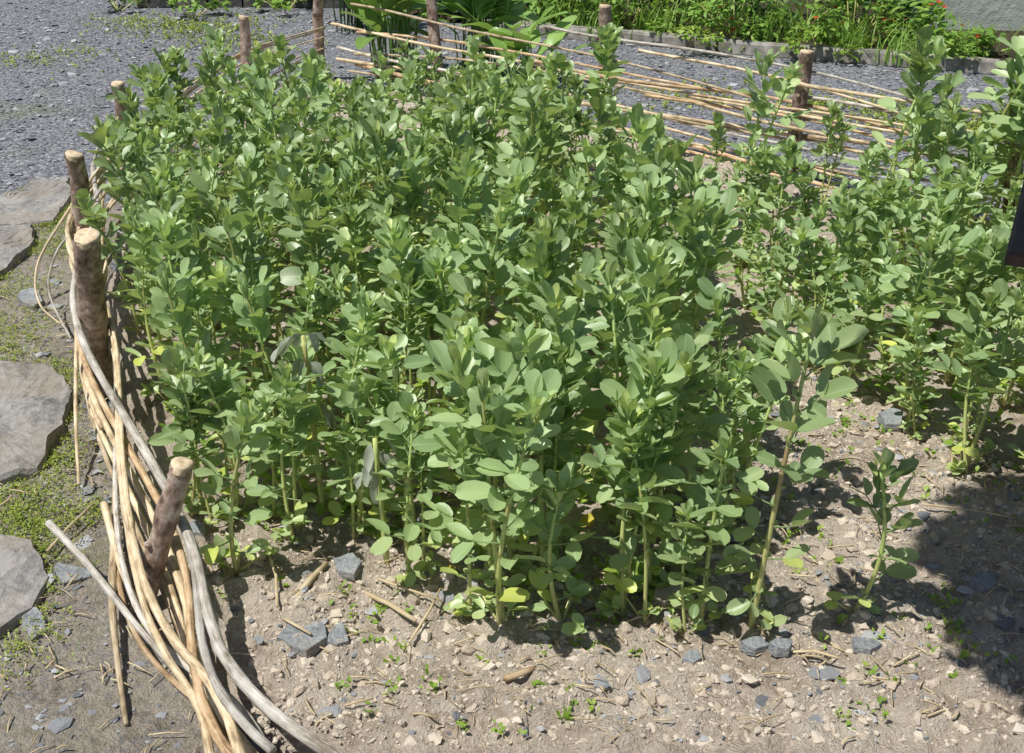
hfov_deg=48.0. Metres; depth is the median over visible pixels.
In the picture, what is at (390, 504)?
broad bean plant
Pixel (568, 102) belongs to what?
broad bean plant
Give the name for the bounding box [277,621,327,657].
slate piece
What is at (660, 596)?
soil lump
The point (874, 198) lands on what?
broad bean plant
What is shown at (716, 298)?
broad bean plant
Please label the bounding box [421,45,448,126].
broad bean plant
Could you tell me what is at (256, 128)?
broad bean plant
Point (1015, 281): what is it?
broad bean plant
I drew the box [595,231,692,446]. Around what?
broad bean plant
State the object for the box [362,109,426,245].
broad bean plant
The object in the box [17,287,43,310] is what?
slate piece
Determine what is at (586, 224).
broad bean plant
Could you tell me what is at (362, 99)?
broad bean plant
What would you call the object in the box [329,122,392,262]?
broad bean plant
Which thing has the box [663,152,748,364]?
broad bean plant
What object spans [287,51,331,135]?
broad bean plant
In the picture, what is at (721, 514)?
broad bean plant
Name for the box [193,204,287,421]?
broad bean plant
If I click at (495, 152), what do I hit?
broad bean plant
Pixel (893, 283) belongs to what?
broad bean plant
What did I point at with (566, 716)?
weed seedlings
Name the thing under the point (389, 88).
broad bean plant
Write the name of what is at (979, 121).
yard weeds
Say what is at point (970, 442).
fallen leaf
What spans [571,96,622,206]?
broad bean plant
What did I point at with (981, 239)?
broad bean plant
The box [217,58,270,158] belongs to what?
broad bean plant
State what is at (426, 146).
broad bean plant
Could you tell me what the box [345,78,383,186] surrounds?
broad bean plant
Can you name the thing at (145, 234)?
broad bean plant
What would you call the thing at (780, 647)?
slate piece
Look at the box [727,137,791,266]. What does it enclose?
broad bean plant
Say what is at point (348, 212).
broad bean plant
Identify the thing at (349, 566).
slate piece
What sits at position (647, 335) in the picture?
broad bean plant
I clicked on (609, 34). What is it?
broad bean plant
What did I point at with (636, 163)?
broad bean plant
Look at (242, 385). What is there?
broad bean plant
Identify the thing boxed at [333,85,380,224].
broad bean plant
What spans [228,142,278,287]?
broad bean plant
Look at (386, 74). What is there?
broad bean plant
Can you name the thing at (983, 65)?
kerb sleeper
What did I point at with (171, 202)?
broad bean plant
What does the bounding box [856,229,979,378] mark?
broad bean plant
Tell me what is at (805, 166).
broad bean plant
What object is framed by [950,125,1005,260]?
broad bean plant
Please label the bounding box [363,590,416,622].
dry stalk
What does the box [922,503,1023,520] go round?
dry stalk
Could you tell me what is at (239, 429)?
broad bean plant
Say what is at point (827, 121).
broad bean plant
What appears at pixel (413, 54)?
broad bean plant
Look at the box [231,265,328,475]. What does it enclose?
broad bean plant
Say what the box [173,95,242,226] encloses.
broad bean plant
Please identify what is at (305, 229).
broad bean plant
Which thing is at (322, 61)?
broad bean plant
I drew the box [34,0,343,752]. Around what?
wattle fence
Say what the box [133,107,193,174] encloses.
broad bean plant
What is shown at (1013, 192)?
broad bean plant
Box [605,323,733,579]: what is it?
broad bean plant
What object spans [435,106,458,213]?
broad bean plant
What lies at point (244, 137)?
broad bean plant
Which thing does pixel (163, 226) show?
broad bean plant
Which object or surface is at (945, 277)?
broad bean plant
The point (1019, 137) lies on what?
broad bean plant
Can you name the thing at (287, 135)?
broad bean plant
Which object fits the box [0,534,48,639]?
stone slab
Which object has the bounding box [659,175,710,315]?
broad bean plant
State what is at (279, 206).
broad bean plant
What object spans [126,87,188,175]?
broad bean plant
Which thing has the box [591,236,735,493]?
broad bean plant
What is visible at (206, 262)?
broad bean plant
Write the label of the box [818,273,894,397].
broad bean plant
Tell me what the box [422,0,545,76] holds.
leaved plant
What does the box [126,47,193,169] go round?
broad bean plant
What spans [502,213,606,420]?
broad bean plant
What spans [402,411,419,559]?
broad bean plant
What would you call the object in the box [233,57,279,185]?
broad bean plant
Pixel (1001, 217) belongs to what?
broad bean plant
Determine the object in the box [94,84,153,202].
broad bean plant
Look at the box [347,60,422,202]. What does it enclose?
broad bean plant
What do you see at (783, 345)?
broad bean plant
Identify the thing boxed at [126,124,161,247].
broad bean plant
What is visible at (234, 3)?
stone wall
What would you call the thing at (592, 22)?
grass
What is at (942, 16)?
leafy shrub
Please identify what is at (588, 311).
broad bean plant
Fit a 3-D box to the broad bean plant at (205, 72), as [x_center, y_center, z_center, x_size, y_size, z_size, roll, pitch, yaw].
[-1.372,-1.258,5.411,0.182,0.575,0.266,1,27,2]
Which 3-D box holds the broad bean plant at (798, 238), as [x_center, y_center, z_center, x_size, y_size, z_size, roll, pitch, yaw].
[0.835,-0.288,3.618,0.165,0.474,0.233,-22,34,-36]
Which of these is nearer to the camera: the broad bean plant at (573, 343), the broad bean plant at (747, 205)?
the broad bean plant at (573, 343)
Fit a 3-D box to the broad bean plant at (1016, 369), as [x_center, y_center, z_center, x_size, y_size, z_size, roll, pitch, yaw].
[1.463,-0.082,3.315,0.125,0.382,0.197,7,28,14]
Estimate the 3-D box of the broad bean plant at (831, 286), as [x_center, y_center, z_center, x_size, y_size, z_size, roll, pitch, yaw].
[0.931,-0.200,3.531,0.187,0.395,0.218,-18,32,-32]
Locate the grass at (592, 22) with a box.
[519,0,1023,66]
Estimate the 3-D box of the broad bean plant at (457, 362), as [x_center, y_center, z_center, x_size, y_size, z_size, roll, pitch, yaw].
[-0.049,0.187,2.461,0.310,0.678,0.295,6,28,12]
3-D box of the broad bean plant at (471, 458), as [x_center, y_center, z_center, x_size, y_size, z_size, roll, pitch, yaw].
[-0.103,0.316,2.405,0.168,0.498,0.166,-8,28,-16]
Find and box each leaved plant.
[332,0,368,34]
[338,0,460,83]
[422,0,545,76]
[464,6,586,95]
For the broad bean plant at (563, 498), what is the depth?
2.39 m
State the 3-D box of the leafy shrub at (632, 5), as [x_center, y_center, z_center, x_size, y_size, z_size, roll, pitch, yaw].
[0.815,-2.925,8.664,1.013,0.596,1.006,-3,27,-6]
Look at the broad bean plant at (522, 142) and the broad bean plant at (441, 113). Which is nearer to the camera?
the broad bean plant at (522, 142)
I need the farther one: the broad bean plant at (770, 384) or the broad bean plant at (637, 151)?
the broad bean plant at (637, 151)
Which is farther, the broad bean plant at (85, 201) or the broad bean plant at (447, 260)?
the broad bean plant at (85, 201)
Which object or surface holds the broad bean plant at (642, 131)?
on the bed soil at (147, 414)
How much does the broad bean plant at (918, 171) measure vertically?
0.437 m
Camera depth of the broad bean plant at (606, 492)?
2.44 m
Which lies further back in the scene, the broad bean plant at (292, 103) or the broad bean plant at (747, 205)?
the broad bean plant at (292, 103)
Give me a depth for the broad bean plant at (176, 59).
5.07 m
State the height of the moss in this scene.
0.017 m
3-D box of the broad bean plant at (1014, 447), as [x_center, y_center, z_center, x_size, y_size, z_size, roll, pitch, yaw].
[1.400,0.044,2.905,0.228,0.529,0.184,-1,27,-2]
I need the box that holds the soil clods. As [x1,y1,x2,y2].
[113,80,1023,750]
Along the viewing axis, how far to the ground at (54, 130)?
7.52 m
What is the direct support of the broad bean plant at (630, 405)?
on the bed soil at (147, 414)
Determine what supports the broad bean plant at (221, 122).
on the bed soil at (147, 414)
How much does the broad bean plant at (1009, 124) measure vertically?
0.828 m
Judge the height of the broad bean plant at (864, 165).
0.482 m
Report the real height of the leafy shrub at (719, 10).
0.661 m
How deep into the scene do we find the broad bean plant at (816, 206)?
3.94 m
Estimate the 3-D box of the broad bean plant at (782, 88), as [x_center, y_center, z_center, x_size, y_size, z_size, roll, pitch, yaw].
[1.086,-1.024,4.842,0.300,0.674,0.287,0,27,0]
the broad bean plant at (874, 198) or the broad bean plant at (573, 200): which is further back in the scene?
the broad bean plant at (874, 198)
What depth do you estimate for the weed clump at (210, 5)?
9.37 m
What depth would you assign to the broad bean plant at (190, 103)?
5.06 m
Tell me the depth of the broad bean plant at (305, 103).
4.37 m
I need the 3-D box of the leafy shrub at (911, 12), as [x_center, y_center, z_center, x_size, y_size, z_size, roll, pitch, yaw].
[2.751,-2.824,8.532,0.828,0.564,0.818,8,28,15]
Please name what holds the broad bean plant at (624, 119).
on the bed soil at (147, 414)
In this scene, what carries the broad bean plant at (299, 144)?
on the bed soil at (147, 414)
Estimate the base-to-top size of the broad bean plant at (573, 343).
0.700 m
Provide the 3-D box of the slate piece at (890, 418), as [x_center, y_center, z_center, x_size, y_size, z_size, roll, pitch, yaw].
[1.082,0.121,3.270,0.075,0.029,0.084,0,27,0]
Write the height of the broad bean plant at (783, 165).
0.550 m
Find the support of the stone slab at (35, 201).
on the verge
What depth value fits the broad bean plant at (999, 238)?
3.34 m
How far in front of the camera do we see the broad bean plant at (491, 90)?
5.00 m
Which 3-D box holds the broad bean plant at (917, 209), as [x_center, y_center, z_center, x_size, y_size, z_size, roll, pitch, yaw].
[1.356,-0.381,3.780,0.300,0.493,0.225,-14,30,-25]
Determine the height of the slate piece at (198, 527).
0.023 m
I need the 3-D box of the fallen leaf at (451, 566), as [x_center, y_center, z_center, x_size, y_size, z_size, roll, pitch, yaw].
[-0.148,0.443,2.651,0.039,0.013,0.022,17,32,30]
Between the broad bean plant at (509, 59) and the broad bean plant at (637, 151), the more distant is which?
the broad bean plant at (509, 59)
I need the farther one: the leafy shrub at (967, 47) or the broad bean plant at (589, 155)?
the leafy shrub at (967, 47)
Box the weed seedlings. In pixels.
[140,190,1023,734]
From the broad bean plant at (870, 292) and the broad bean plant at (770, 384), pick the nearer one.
the broad bean plant at (770, 384)
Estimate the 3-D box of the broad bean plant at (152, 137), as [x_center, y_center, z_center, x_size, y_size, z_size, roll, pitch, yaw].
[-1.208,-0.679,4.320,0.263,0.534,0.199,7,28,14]
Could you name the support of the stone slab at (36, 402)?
on the verge
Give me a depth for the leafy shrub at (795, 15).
8.60 m
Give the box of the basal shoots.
[136,160,1023,600]
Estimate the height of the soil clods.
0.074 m
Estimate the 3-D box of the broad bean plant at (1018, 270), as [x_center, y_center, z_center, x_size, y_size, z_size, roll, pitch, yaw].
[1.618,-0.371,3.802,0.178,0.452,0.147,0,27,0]
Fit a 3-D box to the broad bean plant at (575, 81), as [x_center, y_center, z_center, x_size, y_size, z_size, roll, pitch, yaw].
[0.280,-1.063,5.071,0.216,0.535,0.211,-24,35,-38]
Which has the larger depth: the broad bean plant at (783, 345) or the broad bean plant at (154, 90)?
the broad bean plant at (154, 90)
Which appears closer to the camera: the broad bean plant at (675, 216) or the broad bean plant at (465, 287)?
the broad bean plant at (465, 287)
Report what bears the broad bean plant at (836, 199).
on the bed soil at (147, 414)
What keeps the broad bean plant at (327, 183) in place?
on the bed soil at (147, 414)
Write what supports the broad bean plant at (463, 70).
on the bed soil at (147, 414)
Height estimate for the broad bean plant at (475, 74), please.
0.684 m
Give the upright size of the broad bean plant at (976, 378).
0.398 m
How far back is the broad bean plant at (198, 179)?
3.69 m
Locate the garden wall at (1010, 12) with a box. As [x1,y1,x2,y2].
[895,0,1023,30]
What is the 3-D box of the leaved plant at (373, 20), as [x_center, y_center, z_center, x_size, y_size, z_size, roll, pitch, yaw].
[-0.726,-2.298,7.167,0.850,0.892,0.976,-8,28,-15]
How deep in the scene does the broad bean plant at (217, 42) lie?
5.47 m
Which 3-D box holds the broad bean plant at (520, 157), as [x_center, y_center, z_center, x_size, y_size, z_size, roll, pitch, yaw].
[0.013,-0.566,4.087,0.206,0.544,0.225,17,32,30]
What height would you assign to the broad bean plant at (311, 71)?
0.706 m
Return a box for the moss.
[0,183,141,690]
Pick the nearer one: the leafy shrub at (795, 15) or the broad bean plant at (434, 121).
the broad bean plant at (434, 121)
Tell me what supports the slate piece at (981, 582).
on the bed soil at (147, 414)
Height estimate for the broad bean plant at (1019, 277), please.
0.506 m
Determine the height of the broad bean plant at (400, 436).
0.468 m
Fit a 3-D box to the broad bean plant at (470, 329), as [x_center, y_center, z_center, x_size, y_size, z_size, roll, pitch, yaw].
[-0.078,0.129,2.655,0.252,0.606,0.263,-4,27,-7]
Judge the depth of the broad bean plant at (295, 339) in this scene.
2.69 m
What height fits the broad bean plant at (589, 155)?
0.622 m
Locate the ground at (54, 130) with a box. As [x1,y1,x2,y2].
[0,0,1023,636]
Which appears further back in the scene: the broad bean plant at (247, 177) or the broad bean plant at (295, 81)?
the broad bean plant at (295, 81)
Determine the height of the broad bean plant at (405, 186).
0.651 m
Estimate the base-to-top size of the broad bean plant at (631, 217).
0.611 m
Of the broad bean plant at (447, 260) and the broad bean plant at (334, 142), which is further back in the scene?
the broad bean plant at (334, 142)
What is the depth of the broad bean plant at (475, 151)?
3.79 m
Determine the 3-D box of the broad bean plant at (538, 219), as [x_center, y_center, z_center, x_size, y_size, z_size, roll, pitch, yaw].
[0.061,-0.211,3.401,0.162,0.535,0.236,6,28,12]
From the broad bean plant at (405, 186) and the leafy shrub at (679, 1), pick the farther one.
the leafy shrub at (679, 1)
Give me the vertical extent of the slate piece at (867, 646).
0.021 m
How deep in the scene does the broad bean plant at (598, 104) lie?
4.38 m
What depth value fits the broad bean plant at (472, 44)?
5.48 m
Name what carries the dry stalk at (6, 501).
on the verge
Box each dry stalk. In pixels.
[0,494,12,505]
[46,503,93,551]
[267,555,278,606]
[282,617,311,634]
[293,561,328,596]
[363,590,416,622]
[377,578,441,600]
[408,586,441,642]
[503,666,536,681]
[790,649,840,658]
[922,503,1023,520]
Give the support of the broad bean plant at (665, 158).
on the bed soil at (147, 414)
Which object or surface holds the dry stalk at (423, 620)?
on the bed soil at (147, 414)
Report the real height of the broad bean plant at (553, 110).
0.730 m
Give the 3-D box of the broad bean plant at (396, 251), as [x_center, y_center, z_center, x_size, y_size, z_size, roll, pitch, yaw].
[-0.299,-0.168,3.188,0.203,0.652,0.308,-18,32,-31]
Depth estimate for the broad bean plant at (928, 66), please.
4.58 m
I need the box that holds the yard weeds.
[0,6,1007,149]
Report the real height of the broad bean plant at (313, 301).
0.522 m
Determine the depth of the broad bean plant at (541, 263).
2.92 m
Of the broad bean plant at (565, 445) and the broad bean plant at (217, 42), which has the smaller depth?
the broad bean plant at (565, 445)
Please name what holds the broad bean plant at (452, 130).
on the bed soil at (147, 414)
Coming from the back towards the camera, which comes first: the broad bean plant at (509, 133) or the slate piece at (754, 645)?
the broad bean plant at (509, 133)
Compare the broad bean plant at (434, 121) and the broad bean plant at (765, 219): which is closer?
the broad bean plant at (765, 219)
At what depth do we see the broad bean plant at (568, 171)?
4.03 m
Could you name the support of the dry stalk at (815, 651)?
on the bed soil at (147, 414)
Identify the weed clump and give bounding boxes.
[108,0,147,11]
[166,0,230,18]
[247,0,308,11]
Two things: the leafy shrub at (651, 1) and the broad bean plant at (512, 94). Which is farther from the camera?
the leafy shrub at (651, 1)
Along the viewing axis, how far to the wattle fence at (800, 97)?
5.58 m
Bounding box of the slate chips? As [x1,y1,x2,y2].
[0,163,1023,752]
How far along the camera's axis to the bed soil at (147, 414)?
2.52 m
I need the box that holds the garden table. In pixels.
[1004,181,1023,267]
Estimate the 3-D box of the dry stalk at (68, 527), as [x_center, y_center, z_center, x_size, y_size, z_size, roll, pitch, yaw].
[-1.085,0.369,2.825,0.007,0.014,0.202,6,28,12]
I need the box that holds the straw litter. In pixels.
[0,295,1023,752]
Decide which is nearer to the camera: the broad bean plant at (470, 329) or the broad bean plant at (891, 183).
the broad bean plant at (470, 329)
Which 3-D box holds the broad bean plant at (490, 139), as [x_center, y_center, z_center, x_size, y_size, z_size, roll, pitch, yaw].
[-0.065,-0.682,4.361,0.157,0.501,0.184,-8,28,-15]
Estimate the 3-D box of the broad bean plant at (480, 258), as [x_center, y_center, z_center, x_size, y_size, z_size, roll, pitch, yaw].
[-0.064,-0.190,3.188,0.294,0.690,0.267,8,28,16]
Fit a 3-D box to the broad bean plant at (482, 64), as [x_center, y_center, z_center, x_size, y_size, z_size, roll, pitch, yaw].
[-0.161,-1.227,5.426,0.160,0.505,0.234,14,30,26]
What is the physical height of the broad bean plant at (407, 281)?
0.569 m
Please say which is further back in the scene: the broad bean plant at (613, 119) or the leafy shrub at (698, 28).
the leafy shrub at (698, 28)
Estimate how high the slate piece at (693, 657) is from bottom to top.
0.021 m
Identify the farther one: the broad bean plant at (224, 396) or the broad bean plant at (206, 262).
the broad bean plant at (206, 262)
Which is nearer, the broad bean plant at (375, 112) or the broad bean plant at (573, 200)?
the broad bean plant at (573, 200)
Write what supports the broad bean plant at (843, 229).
on the bed soil at (147, 414)
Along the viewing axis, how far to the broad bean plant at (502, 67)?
5.24 m
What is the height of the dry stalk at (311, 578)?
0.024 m
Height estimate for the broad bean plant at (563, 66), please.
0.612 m
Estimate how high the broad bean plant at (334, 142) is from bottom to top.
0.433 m
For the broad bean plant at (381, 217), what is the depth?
3.44 m
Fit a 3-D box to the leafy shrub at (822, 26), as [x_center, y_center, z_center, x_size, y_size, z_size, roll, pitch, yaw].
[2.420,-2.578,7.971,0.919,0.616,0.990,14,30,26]
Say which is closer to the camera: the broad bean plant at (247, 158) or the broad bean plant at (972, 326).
the broad bean plant at (972, 326)
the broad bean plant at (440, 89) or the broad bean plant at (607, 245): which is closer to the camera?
the broad bean plant at (607, 245)
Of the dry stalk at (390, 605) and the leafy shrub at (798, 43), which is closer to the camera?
the dry stalk at (390, 605)
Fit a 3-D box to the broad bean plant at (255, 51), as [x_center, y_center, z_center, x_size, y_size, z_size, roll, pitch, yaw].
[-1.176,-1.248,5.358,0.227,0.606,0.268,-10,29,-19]
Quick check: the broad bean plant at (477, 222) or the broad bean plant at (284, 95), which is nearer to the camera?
the broad bean plant at (477, 222)
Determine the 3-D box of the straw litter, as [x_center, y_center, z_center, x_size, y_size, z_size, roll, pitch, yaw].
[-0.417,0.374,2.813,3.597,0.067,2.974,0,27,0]
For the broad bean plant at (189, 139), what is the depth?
4.75 m
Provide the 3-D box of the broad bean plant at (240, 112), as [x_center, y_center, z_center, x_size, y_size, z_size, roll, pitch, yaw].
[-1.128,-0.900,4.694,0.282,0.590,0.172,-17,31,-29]
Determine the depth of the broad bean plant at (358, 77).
5.18 m
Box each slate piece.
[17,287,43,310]
[22,607,46,642]
[54,563,90,586]
[189,520,205,536]
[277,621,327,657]
[327,621,348,646]
[333,552,361,580]
[682,650,703,664]
[740,636,768,655]
[768,638,792,656]
[851,636,881,655]
[877,408,903,430]
[967,572,996,593]
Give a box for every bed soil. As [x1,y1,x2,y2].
[105,78,1023,752]
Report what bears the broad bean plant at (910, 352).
on the bed soil at (147, 414)
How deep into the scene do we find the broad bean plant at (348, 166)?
3.75 m
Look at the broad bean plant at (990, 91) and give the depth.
4.52 m
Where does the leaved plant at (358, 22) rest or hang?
on the ground at (54, 130)
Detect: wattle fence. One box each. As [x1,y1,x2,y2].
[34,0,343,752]
[328,0,1023,222]
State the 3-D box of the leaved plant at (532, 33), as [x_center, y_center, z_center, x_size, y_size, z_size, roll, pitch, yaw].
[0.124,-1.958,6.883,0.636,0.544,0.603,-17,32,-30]
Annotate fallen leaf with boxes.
[443,565,454,572]
[579,513,594,526]
[967,439,977,446]
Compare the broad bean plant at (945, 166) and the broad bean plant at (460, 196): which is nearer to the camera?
the broad bean plant at (460, 196)
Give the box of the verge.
[0,203,278,752]
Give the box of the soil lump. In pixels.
[652,583,686,611]
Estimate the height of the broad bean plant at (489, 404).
0.655 m
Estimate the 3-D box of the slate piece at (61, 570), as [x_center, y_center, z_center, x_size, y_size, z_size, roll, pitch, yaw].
[-1.032,0.457,2.692,0.067,0.020,0.095,-20,33,-34]
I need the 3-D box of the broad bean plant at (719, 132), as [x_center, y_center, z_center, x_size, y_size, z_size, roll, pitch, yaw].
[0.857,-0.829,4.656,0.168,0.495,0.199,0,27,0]
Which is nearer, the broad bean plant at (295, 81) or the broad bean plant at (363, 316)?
the broad bean plant at (363, 316)
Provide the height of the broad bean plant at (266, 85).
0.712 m
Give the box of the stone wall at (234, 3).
[137,0,346,7]
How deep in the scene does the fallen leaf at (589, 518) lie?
2.82 m
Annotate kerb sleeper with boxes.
[484,19,719,50]
[718,37,999,74]
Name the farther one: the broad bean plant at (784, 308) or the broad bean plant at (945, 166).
the broad bean plant at (945, 166)
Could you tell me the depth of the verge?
2.47 m
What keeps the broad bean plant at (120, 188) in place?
on the bed soil at (147, 414)
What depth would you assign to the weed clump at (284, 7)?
9.52 m
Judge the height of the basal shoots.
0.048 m
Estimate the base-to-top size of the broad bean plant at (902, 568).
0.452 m
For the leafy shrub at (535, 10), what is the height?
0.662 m
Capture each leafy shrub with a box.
[456,0,582,25]
[528,0,696,19]
[573,0,684,28]
[619,0,747,22]
[643,15,724,46]
[676,0,802,50]
[725,0,875,34]
[777,20,875,62]
[795,0,925,47]
[827,0,932,36]
[891,28,990,59]
[907,0,1009,56]
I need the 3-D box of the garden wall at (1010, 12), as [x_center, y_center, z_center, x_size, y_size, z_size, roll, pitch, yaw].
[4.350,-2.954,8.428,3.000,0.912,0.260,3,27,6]
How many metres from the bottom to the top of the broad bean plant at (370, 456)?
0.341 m
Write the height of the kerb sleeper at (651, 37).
0.096 m
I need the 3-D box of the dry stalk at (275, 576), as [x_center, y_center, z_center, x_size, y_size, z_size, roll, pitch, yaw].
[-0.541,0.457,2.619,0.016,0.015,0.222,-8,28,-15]
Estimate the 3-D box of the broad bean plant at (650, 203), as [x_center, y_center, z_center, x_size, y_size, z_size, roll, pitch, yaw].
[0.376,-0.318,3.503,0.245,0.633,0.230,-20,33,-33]
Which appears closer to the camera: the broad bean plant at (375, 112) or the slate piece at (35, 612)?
the slate piece at (35, 612)
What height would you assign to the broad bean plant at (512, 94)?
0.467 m
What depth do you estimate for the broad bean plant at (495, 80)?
4.50 m
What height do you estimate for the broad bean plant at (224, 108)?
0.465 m
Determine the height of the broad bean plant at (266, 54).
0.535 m
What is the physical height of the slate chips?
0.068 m
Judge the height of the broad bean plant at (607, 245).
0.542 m
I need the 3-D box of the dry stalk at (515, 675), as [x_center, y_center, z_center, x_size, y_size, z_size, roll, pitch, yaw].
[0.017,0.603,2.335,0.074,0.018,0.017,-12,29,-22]
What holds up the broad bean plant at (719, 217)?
on the bed soil at (147, 414)
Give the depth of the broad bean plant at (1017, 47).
4.39 m
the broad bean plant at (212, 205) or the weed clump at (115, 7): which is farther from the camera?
the weed clump at (115, 7)
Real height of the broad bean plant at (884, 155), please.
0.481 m
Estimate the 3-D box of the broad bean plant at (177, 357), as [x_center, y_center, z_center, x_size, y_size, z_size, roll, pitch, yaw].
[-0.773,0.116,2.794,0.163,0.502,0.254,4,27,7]
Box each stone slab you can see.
[0,176,70,226]
[0,223,35,279]
[0,361,73,484]
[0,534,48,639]
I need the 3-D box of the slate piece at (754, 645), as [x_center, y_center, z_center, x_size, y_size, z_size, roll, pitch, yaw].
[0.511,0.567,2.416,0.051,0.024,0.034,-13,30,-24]
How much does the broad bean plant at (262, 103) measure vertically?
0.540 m
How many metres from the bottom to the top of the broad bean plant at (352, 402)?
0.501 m
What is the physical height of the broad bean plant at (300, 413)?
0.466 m
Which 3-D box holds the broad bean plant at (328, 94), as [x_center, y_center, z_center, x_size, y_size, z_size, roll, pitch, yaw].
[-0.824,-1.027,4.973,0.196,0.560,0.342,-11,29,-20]
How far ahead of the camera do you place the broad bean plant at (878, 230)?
3.64 m
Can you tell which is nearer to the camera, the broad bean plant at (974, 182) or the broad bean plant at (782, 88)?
the broad bean plant at (974, 182)
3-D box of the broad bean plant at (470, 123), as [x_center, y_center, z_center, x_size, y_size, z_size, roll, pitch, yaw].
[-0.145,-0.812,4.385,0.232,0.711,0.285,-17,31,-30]
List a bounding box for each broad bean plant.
[70,179,169,335]
[76,120,190,285]
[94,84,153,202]
[99,111,171,286]
[112,204,176,399]
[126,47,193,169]
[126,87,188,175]
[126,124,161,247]
[129,165,218,369]
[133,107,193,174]
[136,62,169,157]
[139,125,220,256]
[139,207,215,435]
[140,147,240,328]
[146,257,260,470]
[147,340,225,516]
[148,45,207,174]
[169,118,225,200]
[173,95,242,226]
[173,156,220,265]
[173,219,234,404]
[173,347,270,528]
[180,97,223,191]
[191,24,245,149]
[193,46,235,164]
[193,86,264,207]
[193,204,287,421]
[194,397,278,576]
[196,191,275,381]
[202,106,263,211]
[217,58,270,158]
[220,98,238,179]
[222,373,318,518]
[223,167,284,341]
[225,120,278,230]
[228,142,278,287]
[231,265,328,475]
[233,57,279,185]
[234,99,277,239]
[235,41,279,159]
[244,72,308,259]
[245,99,271,228]
[246,362,329,539]
[254,163,336,356]
[261,48,284,96]
[262,140,315,307]
[263,129,324,267]
[268,122,379,284]
[269,62,339,183]
[270,332,336,515]
[271,152,353,324]
[272,33,326,142]
[274,83,308,127]
[274,86,310,139]
[274,262,354,428]
[276,285,384,509]
[278,188,348,384]
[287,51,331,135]
[288,87,344,218]
[313,78,345,195]
[313,255,437,448]
[318,55,349,153]
[318,333,411,539]
[319,121,346,205]
[320,195,429,374]
[328,124,380,288]
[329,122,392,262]
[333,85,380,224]
[333,205,387,351]
[337,75,368,125]
[338,114,430,334]
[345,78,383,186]
[346,94,389,189]
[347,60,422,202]
[353,363,435,551]
[353,438,397,564]
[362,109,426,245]
[364,105,400,247]
[366,391,456,586]
[367,50,399,119]
[370,215,440,402]
[378,77,405,123]
[381,144,484,326]
[392,129,443,307]
[393,38,445,143]
[393,132,438,256]
[398,58,464,188]
[399,102,443,236]
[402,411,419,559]
[403,324,565,587]
[404,243,479,431]
[414,272,487,488]
[415,155,490,338]
[417,102,452,222]
[420,427,497,619]
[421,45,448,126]
[423,316,518,529]
[428,110,469,276]
[428,134,496,317]
[433,67,495,198]
[434,367,561,625]
[435,65,478,173]
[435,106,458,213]
[437,194,534,399]
[440,74,494,197]
[442,149,536,356]
[443,190,490,319]
[456,35,490,96]
[458,75,516,228]
[466,67,512,176]
[474,104,521,163]
[475,141,510,271]
[476,59,488,127]
[478,129,502,242]
[488,61,520,137]
[492,122,565,244]
[492,144,545,282]
[496,48,534,155]
[500,350,585,575]
[501,239,566,457]
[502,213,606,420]
[503,82,531,174]
[504,50,567,155]
[504,84,569,242]
[506,59,579,229]
[512,462,594,634]
[514,280,615,552]
[518,211,556,322]
[522,89,571,214]
[528,255,642,486]
[529,169,600,322]
[531,66,572,136]
[543,53,581,165]
[546,145,591,278]
[549,86,590,208]
[553,137,638,297]
[553,185,597,311]
[560,73,598,168]
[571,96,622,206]
[573,22,630,180]
[576,260,715,536]
[580,337,687,622]
[584,96,628,243]
[585,205,650,406]
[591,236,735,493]
[591,338,698,592]
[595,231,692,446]
[598,177,667,267]
[600,154,637,258]
[601,104,653,249]
[601,171,671,349]
[604,111,663,221]
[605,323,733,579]
[622,102,697,237]
[623,131,676,286]
[631,140,734,330]
[651,111,666,155]
[651,185,748,392]
[657,428,763,633]
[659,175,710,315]
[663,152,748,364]
[694,334,808,534]
[695,276,770,463]
[702,295,812,497]
[703,112,744,201]
[722,302,869,630]
[725,185,769,309]
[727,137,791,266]
[732,48,811,207]
[744,217,820,351]
[748,212,796,318]
[754,135,810,281]
[781,199,831,301]
[785,158,827,277]
[793,199,871,352]
[795,241,857,370]
[809,99,856,215]
[815,177,871,315]
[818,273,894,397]
[824,447,923,613]
[841,144,888,260]
[846,178,898,279]
[849,179,907,283]
[850,211,900,336]
[855,133,916,233]
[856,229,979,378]
[869,26,954,220]
[877,226,962,413]
[883,233,970,346]
[884,188,960,326]
[886,155,956,292]
[888,305,945,439]
[889,90,981,251]
[893,159,933,264]
[911,70,973,207]
[922,163,982,308]
[923,147,1006,285]
[932,278,1023,474]
[936,227,1010,389]
[937,294,999,435]
[940,223,1016,368]
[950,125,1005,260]
[955,36,1023,230]
[960,207,1014,332]
[979,59,1020,225]
[979,179,1023,282]
[985,84,1023,227]
[987,210,1023,329]
[996,278,1023,405]
[1007,342,1023,457]
[1010,267,1023,322]
[1010,273,1023,292]
[1016,123,1023,160]
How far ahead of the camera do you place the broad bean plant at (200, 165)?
3.97 m
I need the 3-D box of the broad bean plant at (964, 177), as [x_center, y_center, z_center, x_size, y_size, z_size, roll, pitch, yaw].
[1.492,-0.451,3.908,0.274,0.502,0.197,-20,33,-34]

